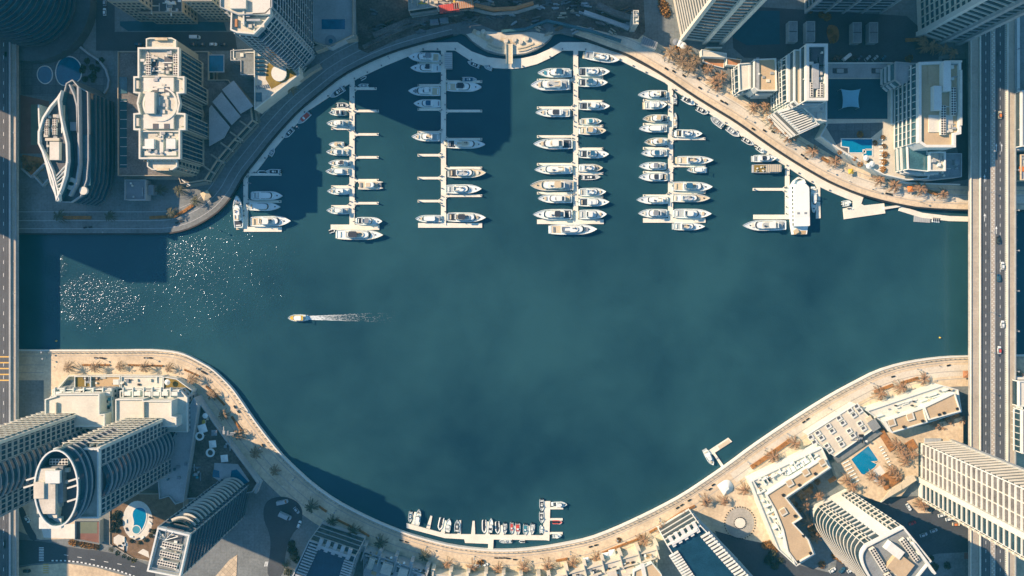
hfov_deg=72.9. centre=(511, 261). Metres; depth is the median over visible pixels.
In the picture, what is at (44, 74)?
swimming pool
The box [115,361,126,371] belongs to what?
palm tree
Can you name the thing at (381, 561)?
terrace house
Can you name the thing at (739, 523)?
fountain
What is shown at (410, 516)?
speedboat
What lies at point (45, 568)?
road markings
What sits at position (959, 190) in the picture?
promenade
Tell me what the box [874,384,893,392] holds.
hedge
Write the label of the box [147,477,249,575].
tower
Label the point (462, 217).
motor yacht
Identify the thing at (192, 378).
palm tree
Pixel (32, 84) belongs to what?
plaza
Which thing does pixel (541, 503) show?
speedboat
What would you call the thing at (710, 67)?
palm tree
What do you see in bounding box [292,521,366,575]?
glass hall
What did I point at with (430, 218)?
motor yacht
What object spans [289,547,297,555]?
shrub
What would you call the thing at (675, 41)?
parasol
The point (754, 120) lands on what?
path
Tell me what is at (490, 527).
speedboat
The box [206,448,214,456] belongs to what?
shade canopy
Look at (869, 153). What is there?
swimming pool
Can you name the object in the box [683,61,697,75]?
palm tree
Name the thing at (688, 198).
motor yacht
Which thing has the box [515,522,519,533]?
speedboat
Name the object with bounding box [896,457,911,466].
palm tree
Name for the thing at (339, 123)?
motor yacht
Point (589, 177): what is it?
speedboat
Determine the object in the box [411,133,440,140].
motor yacht
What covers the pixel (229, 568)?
paving
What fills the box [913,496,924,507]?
palm tree
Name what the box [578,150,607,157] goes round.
motor yacht
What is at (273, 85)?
podium
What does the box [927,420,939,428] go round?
palm tree
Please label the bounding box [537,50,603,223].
pier
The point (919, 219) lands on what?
jet ski platform
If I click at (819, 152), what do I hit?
path
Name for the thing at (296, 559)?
shrub
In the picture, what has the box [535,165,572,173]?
motor yacht
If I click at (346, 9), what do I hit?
podium
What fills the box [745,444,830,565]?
apartment building
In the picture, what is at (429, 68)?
motor yacht
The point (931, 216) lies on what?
floating dock
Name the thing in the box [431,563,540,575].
terrace house
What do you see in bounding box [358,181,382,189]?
catamaran
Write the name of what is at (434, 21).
site office
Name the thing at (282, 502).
van
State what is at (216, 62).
swimming pool
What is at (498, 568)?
palm tree
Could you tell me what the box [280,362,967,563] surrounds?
path
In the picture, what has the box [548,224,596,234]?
motor yacht
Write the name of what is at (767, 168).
dhow
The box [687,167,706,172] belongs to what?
motor yacht
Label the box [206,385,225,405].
hedge
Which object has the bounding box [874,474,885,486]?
palm tree
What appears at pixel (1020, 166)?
kiosk
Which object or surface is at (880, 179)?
palm tree
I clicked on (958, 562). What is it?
plaza
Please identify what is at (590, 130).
motor yacht
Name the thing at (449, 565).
palm tree
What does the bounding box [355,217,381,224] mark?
motor yacht
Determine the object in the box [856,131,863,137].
shrub
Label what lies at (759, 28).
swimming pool
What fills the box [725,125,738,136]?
speedboat
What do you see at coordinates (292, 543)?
shrub
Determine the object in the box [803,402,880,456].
podium
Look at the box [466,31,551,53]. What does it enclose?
plaza
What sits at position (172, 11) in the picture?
apartment building
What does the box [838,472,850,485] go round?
palm tree
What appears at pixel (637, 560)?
terrace house
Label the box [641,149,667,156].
motor yacht
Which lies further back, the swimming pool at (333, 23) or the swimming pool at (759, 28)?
the swimming pool at (759, 28)
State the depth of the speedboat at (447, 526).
434.91 m
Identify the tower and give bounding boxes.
[0,0,96,63]
[0,411,94,516]
[23,417,174,528]
[38,79,114,206]
[133,38,208,176]
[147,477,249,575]
[220,0,316,70]
[629,10,638,31]
[673,0,766,44]
[804,0,900,13]
[810,489,935,575]
[880,60,961,175]
[916,0,1023,45]
[916,438,1023,560]
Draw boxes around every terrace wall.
[251,469,262,493]
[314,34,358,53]
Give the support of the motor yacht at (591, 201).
on the water
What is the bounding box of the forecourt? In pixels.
[19,501,74,539]
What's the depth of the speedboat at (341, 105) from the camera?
435.01 m
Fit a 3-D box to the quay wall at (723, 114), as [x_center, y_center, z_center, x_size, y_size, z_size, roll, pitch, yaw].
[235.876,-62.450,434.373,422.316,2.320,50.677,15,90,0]
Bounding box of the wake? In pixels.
[308,313,370,321]
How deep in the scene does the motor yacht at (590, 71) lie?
433.63 m
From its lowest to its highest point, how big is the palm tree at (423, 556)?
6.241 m
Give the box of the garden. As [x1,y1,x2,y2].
[111,497,182,559]
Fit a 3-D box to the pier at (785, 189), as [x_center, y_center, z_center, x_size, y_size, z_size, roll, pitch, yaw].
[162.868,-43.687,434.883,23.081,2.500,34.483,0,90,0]
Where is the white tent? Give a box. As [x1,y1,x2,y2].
[717,480,733,495]
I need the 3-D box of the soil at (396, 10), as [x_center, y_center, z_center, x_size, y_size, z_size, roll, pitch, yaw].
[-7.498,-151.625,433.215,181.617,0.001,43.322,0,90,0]
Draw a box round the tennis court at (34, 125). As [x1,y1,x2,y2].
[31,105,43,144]
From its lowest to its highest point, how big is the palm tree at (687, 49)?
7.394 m
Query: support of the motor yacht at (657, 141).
on the water
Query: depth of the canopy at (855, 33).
428.33 m
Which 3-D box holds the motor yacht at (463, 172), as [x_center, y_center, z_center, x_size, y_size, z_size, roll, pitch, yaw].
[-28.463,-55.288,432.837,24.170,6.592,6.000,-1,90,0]
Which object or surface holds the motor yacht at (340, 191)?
on the water
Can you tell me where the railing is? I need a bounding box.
[22,352,1021,553]
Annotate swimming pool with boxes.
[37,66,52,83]
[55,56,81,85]
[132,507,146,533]
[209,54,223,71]
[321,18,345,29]
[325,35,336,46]
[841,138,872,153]
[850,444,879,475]
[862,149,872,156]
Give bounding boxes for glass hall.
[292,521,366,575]
[657,508,752,575]
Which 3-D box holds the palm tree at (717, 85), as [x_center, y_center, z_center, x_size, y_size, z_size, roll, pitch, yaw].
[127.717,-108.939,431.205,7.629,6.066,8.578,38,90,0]
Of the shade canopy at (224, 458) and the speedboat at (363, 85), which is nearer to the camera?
the shade canopy at (224, 458)
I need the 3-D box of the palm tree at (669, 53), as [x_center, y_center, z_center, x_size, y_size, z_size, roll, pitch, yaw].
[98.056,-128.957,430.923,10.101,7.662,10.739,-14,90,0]
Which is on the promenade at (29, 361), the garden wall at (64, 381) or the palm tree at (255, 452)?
the palm tree at (255, 452)
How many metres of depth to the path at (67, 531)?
433.17 m
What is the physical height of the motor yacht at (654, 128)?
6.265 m
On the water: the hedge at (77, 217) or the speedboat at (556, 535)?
the speedboat at (556, 535)
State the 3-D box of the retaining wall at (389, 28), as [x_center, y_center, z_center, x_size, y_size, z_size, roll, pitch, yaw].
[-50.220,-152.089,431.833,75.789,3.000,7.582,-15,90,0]
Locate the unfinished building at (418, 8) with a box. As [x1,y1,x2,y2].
[408,0,469,17]
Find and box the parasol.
[673,38,678,44]
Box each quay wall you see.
[19,34,453,234]
[19,349,1023,551]
[573,35,1023,211]
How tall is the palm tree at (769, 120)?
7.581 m
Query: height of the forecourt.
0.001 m
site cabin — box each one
[439,3,459,13]
[453,0,473,9]
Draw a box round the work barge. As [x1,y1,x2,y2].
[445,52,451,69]
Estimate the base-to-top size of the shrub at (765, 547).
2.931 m
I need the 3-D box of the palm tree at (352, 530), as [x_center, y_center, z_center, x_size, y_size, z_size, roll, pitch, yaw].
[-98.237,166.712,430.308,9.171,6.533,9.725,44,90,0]
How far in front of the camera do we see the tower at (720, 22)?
398.88 m
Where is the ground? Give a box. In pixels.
[19,0,1023,575]
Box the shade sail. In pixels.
[838,89,859,109]
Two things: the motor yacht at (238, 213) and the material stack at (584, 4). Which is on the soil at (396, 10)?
the material stack at (584, 4)
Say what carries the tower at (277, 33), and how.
on the ground
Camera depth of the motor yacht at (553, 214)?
433.33 m
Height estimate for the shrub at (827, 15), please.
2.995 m
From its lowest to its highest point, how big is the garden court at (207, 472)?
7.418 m
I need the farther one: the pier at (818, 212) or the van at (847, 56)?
the pier at (818, 212)
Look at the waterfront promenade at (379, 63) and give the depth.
435.23 m
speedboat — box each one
[265,169,281,173]
[268,148,274,157]
[284,126,294,137]
[298,110,311,123]
[329,142,345,146]
[330,86,345,97]
[335,103,348,107]
[358,84,369,86]
[408,510,412,521]
[444,519,450,532]
[454,520,459,532]
[461,77,476,81]
[468,61,480,68]
[484,65,493,70]
[488,518,492,532]
[499,539,512,542]
[503,522,506,533]
[510,521,513,533]
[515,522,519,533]
[523,523,527,534]
[530,523,534,534]
[539,498,543,510]
[539,510,543,522]
[551,533,560,537]
[580,174,599,179]
[673,94,676,105]
[673,113,676,128]
[680,95,694,104]
[695,106,707,114]
[711,117,724,128]
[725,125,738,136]
[741,136,753,144]
[755,145,764,152]
[840,200,850,206]
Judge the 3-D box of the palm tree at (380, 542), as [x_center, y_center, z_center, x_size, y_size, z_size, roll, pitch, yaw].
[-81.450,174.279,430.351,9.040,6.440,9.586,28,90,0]
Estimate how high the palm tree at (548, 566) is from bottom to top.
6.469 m
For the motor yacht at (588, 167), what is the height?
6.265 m
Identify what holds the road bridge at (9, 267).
on the ground
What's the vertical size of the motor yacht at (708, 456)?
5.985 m
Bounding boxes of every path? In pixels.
[19,29,451,228]
[19,42,356,211]
[19,50,360,220]
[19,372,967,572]
[42,524,74,538]
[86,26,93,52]
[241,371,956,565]
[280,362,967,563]
[579,26,1023,202]
[614,34,967,195]
[640,38,1023,190]
[730,365,967,481]
[832,430,881,462]
[907,497,930,512]
[1016,356,1023,467]
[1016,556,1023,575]
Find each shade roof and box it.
[881,483,901,501]
[901,475,915,488]
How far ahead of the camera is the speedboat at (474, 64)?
435.01 m
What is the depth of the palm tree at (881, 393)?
428.53 m
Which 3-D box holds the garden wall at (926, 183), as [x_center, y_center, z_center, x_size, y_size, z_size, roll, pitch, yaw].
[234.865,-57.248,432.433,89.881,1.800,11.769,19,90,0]
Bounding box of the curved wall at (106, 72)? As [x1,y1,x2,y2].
[79,46,110,93]
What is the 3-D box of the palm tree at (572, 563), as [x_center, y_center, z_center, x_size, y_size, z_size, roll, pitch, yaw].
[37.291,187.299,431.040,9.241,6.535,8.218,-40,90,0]
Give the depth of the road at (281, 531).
433.16 m
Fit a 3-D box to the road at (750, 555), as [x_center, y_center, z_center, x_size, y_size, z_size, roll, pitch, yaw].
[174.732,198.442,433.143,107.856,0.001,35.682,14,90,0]
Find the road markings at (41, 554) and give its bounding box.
[39,547,43,560]
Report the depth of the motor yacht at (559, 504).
434.54 m
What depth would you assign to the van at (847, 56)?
430.81 m
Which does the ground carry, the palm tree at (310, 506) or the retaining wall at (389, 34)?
the palm tree at (310, 506)
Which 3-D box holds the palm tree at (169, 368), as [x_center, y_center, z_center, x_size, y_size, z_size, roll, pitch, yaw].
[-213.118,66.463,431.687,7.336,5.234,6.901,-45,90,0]
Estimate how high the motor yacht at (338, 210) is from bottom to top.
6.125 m
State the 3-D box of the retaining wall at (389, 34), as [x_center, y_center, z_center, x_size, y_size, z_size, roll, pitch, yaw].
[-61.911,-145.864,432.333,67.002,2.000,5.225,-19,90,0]
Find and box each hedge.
[63,216,90,218]
[81,364,109,365]
[128,364,162,366]
[149,204,193,218]
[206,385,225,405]
[231,416,241,430]
[337,519,351,527]
[556,558,566,561]
[597,537,640,555]
[649,505,694,532]
[750,439,790,468]
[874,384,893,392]
[900,377,917,382]
[905,38,920,41]
[927,189,937,194]
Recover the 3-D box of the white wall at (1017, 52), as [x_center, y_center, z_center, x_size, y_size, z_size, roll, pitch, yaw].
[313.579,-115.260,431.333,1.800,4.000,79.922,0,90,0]
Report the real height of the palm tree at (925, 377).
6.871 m
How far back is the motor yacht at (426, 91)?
433.63 m
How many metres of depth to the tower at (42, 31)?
419.48 m
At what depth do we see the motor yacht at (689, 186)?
433.53 m
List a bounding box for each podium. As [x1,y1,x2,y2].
[109,490,188,560]
[117,51,260,187]
[158,394,204,504]
[230,49,253,79]
[254,51,304,113]
[312,0,355,50]
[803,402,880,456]
[814,62,928,180]
[829,416,962,501]
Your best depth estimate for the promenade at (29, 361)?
433.31 m
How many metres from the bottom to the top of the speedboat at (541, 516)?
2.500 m
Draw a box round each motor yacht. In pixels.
[233,196,242,229]
[248,202,279,210]
[250,216,290,226]
[251,191,282,199]
[288,315,307,320]
[326,168,348,174]
[326,207,348,213]
[327,120,348,126]
[327,149,348,155]
[327,188,348,194]
[328,160,350,166]
[329,110,346,115]
[336,229,382,239]
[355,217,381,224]
[408,52,440,61]
[408,87,440,95]
[411,64,440,72]
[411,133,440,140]
[414,99,440,107]
[414,509,420,525]
[415,215,441,221]
[446,82,480,91]
[446,140,484,148]
[446,184,480,193]
[446,212,485,221]
[447,168,485,177]
[530,180,572,190]
[531,79,570,90]
[533,138,572,148]
[533,209,572,219]
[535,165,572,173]
[536,108,570,116]
[538,68,571,77]
[538,194,572,202]
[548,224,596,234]
[551,501,566,507]
[578,67,609,76]
[578,78,607,86]
[578,102,608,109]
[578,126,605,134]
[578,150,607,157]
[578,164,601,171]
[578,188,605,195]
[578,198,608,205]
[578,210,605,218]
[579,118,601,124]
[582,51,618,62]
[637,196,667,203]
[638,90,667,98]
[638,173,667,180]
[638,209,667,217]
[639,125,667,131]
[639,162,665,169]
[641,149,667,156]
[643,101,666,108]
[643,115,667,122]
[644,138,667,145]
[672,222,704,229]
[673,182,712,190]
[673,194,709,201]
[673,209,710,217]
[674,129,701,136]
[675,156,712,163]
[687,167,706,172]
[702,448,713,464]
[743,220,786,230]
[751,155,776,161]
[810,187,817,212]
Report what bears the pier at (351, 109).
on the water
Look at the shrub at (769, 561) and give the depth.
431.97 m
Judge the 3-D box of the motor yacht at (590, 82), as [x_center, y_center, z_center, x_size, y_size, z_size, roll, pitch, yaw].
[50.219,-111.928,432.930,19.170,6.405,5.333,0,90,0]
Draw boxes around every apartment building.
[45,374,196,431]
[107,0,230,23]
[731,44,827,138]
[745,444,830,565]
[861,383,961,432]
[1011,406,1023,453]
[1012,375,1023,406]
[1016,90,1023,151]
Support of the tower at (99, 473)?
on the ground
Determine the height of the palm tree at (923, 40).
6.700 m
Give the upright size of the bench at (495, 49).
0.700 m
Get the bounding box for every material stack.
[370,8,377,15]
[373,24,381,30]
[552,3,558,9]
[553,24,562,30]
[557,12,567,18]
[561,0,570,4]
[581,2,591,7]
[595,21,605,26]
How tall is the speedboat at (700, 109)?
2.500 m
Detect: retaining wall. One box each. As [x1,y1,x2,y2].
[362,11,463,48]
[373,2,490,38]
[469,4,538,15]
[474,1,533,12]
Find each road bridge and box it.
[0,38,18,575]
[968,19,1017,575]
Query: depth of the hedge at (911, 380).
432.53 m
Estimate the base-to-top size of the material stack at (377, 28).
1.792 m
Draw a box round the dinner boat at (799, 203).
[789,177,809,234]
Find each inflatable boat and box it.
[438,517,444,529]
[482,520,486,532]
[495,521,499,533]
[552,520,561,523]
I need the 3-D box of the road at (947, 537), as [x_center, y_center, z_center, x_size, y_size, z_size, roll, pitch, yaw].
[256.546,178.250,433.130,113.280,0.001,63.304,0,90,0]
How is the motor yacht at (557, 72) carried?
on the water
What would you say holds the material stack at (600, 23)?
on the soil at (396, 10)
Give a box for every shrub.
[82,76,87,81]
[113,510,120,517]
[283,568,291,575]
[288,540,294,547]
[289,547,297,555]
[292,556,299,563]
[657,0,668,10]
[659,5,669,14]
[663,9,670,17]
[761,541,768,549]
[764,555,773,565]
[765,540,772,548]
[767,549,776,559]
[771,562,778,569]
[776,557,784,564]
[807,525,814,531]
[818,561,825,568]
[823,12,831,20]
[829,37,835,43]
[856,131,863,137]
[881,151,887,157]
[931,562,938,570]
[944,561,950,569]
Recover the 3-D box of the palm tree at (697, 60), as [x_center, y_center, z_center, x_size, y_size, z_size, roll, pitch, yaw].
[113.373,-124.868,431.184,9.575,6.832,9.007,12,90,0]
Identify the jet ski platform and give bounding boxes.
[914,216,929,222]
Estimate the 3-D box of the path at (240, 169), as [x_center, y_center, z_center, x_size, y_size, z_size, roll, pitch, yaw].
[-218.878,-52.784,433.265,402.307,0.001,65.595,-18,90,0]
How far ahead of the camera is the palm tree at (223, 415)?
429.38 m
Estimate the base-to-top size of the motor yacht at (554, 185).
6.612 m
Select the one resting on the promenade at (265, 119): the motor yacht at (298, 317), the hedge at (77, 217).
the hedge at (77, 217)
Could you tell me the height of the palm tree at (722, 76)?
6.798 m
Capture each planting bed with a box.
[22,155,43,174]
[798,487,813,499]
[827,25,838,42]
[828,476,836,482]
[878,468,901,489]
[880,429,893,451]
[905,439,917,451]
[945,413,959,422]
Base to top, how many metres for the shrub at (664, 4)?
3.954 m
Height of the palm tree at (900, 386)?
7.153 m
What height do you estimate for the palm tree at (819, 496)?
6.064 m
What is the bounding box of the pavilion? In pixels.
[124,179,156,200]
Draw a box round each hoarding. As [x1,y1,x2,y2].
[501,19,621,42]
[583,10,629,30]
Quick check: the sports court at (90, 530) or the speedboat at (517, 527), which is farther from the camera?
the speedboat at (517, 527)
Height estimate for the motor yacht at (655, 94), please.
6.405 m
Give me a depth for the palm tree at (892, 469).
425.46 m
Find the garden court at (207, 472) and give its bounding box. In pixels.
[186,402,258,498]
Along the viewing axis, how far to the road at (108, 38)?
433.23 m
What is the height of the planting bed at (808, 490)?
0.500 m
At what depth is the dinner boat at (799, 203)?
429.83 m
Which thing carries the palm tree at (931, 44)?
on the ground
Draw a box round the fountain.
[724,506,755,539]
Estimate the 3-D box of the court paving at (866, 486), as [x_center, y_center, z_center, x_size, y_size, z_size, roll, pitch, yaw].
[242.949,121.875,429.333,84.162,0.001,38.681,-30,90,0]
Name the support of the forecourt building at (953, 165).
on the ground
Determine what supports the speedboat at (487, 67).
on the water
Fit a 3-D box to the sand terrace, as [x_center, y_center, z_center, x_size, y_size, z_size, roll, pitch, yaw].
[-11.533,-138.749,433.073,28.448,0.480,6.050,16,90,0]
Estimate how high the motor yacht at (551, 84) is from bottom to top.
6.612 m
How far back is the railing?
432.23 m
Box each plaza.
[21,44,107,96]
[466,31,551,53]
[699,483,770,542]
[920,552,967,575]
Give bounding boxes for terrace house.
[361,539,430,575]
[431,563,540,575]
[546,537,661,575]
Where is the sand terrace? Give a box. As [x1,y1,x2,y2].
[472,29,515,43]
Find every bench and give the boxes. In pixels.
[487,45,502,51]
[488,42,502,48]
[517,43,532,48]
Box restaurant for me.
[699,47,741,68]
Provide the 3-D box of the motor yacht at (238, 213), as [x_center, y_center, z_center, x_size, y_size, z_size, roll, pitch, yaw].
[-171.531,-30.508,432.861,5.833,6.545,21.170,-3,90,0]
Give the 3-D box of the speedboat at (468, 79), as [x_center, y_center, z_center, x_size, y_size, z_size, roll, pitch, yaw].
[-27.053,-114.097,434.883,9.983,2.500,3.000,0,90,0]
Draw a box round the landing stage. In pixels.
[843,196,899,218]
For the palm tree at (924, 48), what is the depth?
429.18 m
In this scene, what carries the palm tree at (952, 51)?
on the ground
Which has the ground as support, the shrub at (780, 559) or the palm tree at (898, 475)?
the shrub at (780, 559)
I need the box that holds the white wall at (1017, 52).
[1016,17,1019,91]
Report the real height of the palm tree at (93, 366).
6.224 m
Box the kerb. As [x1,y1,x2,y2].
[49,560,133,575]
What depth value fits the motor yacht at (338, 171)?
434.05 m
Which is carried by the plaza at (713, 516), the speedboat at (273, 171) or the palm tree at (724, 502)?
the palm tree at (724, 502)
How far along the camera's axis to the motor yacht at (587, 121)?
434.21 m
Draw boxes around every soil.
[19,563,123,575]
[356,0,644,52]
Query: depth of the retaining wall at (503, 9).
428.33 m
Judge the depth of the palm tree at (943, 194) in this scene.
429.19 m
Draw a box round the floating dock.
[898,206,967,221]
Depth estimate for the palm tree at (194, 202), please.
429.62 m
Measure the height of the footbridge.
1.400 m
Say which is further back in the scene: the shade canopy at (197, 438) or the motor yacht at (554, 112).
the motor yacht at (554, 112)
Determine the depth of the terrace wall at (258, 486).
430.32 m
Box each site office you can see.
[430,19,438,25]
[439,17,448,23]
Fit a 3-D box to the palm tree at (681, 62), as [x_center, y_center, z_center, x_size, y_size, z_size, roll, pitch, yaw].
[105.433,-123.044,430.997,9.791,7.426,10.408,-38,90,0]
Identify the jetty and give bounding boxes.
[709,438,731,466]
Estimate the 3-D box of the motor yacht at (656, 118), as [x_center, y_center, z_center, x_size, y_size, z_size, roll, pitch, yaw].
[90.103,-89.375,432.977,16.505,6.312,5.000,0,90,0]
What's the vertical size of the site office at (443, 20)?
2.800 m
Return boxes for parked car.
[996,274,1000,281]
[997,346,1000,353]
[998,111,1001,118]
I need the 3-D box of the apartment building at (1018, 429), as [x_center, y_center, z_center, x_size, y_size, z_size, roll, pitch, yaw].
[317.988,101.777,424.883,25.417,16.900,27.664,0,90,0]
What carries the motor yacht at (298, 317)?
on the water
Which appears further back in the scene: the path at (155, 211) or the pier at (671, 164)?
the pier at (671, 164)
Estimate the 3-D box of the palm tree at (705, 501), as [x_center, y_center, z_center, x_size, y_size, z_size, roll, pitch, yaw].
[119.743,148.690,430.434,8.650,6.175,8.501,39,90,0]
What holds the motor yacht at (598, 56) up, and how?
on the water
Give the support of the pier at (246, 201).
in the water
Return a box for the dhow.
[752,164,782,172]
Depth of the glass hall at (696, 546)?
405.33 m
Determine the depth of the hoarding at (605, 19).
430.83 m
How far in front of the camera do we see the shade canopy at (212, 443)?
424.57 m
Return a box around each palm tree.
[53,210,66,223]
[63,360,79,372]
[89,360,103,372]
[104,210,117,221]
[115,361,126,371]
[139,360,152,372]
[155,184,167,195]
[165,362,175,371]
[166,207,179,219]
[173,184,186,197]
[187,372,201,384]
[190,195,203,205]
[206,389,218,400]
[218,408,230,420]
[233,426,247,439]
[249,445,262,458]
[269,464,280,475]
[282,559,290,568]
[288,86,297,94]
[305,497,319,513]
[326,514,338,525]
[347,525,362,534]
[373,534,387,547]
[418,548,430,561]
[443,556,452,567]
[465,557,478,572]
[492,561,503,573]
[517,559,529,573]
[541,557,555,570]
[567,555,578,568]
[591,550,600,561]
[635,533,649,546]
[663,45,676,62]
[671,48,685,61]
[673,56,687,70]
[680,45,693,59]
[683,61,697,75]
[687,54,701,66]
[698,493,712,507]
[702,63,713,75]
[705,76,717,88]
[710,80,723,91]
[714,70,727,82]
[716,493,728,505]
[735,480,749,494]
[746,102,758,114]
[758,101,770,113]
[761,113,774,129]
[764,449,779,463]
[783,135,798,143]
[785,436,800,449]
[794,489,804,496]
[796,498,808,512]
[798,512,812,526]
[802,489,810,500]
[803,144,819,158]
[808,531,821,542]
[811,487,823,500]
[826,155,841,168]
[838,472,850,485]
[844,478,857,492]
[865,469,876,480]
[869,175,884,186]
[870,385,886,400]
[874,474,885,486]
[884,179,902,194]
[884,463,896,474]
[888,438,901,448]
[890,470,902,480]
[891,379,906,394]
[893,448,910,460]
[894,443,905,453]
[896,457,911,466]
[907,447,918,459]
[912,181,927,195]
[913,372,929,385]
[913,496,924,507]
[914,35,928,45]
[914,499,929,511]
[916,42,929,54]
[926,40,937,55]
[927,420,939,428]
[934,43,949,54]
[934,187,948,199]
[942,47,957,59]
[943,416,954,424]
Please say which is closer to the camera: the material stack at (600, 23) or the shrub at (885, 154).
the shrub at (885, 154)
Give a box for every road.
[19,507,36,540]
[19,540,154,575]
[96,0,236,50]
[263,497,301,575]
[715,531,834,575]
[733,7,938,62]
[835,496,967,575]
[918,59,967,182]
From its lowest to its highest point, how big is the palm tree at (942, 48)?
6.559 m
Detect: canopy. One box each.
[195,432,204,440]
[197,424,207,432]
[200,190,210,200]
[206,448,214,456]
[209,440,215,447]
[211,430,216,435]
[220,455,227,461]
[602,552,609,557]
[608,549,615,555]
[786,21,797,43]
[803,21,814,43]
[849,22,861,44]
[865,22,877,44]
[907,186,913,191]
[963,371,967,377]
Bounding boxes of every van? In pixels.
[189,35,200,39]
[276,499,288,505]
[278,511,291,519]
[842,53,851,61]
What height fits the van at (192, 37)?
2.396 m
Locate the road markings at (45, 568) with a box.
[43,564,48,572]
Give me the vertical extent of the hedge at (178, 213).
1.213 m
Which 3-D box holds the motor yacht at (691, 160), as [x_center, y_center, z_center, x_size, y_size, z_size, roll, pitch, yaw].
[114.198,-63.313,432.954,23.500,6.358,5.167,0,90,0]
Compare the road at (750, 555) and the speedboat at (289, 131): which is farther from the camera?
the speedboat at (289, 131)
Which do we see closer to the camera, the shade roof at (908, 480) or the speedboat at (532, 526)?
the shade roof at (908, 480)
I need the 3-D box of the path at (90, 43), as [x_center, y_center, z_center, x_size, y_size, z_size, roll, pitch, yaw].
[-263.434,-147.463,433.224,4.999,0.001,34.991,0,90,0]
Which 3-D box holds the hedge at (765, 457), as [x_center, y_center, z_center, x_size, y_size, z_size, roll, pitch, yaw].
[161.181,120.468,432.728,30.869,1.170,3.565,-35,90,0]
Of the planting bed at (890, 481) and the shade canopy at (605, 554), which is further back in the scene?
the shade canopy at (605, 554)
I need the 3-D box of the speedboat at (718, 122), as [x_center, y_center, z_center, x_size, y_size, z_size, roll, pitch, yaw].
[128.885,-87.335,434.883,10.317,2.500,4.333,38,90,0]
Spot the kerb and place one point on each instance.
(93, 565)
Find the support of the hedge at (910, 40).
on the ground
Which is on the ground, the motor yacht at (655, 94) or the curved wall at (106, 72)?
the curved wall at (106, 72)
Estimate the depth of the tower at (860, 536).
380.88 m
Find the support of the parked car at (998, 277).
on the road bridge at (989, 214)
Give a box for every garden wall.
[21,163,45,177]
[33,174,49,186]
[49,374,178,397]
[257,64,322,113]
[886,178,959,184]
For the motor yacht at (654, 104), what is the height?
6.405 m
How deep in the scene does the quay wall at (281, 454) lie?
432.96 m
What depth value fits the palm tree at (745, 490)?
429.07 m
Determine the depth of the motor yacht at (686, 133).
433.98 m
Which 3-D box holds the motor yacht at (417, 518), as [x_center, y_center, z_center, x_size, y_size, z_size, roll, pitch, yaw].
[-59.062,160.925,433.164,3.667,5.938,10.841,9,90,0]
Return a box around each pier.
[243,172,281,231]
[331,81,378,229]
[406,501,562,548]
[418,50,481,227]
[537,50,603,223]
[643,84,705,222]
[753,164,789,218]
[815,184,820,218]
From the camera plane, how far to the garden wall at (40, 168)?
431.16 m
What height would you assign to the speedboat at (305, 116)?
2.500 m
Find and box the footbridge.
[506,43,512,63]
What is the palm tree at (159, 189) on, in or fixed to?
on the ground
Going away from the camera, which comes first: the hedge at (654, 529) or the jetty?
the hedge at (654, 529)
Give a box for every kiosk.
[640,36,657,50]
[1016,154,1023,181]
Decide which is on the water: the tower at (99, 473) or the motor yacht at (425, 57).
the motor yacht at (425, 57)
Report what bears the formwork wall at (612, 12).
on the ground
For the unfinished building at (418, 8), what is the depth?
421.33 m
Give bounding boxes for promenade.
[19,24,452,232]
[19,351,967,575]
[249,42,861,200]
[575,30,1023,209]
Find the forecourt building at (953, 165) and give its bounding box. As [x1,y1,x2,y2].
[912,153,961,181]
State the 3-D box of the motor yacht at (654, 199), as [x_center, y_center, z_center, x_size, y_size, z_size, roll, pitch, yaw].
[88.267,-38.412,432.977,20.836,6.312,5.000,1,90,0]
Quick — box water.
[19,34,1023,547]
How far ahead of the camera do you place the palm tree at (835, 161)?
429.44 m
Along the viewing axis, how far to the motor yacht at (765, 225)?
433.30 m
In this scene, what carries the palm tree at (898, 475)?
on the court paving at (866, 486)
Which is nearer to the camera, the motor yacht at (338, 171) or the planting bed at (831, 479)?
the planting bed at (831, 479)
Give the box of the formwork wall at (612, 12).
[595,2,630,21]
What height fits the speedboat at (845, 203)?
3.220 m
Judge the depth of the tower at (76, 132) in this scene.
407.08 m
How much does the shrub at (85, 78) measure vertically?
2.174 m
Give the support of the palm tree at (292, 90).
on the promenade at (265, 119)
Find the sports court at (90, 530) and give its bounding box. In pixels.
[75,518,103,543]
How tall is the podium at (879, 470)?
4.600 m
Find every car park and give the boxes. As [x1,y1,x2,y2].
[120,21,226,30]
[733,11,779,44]
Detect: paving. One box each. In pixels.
[44,356,242,426]
[216,555,236,575]
[251,479,310,575]
[832,419,962,498]
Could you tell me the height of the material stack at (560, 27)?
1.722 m
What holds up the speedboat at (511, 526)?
on the water
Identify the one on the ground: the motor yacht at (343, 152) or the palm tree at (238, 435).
the palm tree at (238, 435)
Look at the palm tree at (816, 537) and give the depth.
429.58 m
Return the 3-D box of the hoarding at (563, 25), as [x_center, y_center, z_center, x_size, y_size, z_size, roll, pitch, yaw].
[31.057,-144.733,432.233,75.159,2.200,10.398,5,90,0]
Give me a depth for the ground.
433.33 m

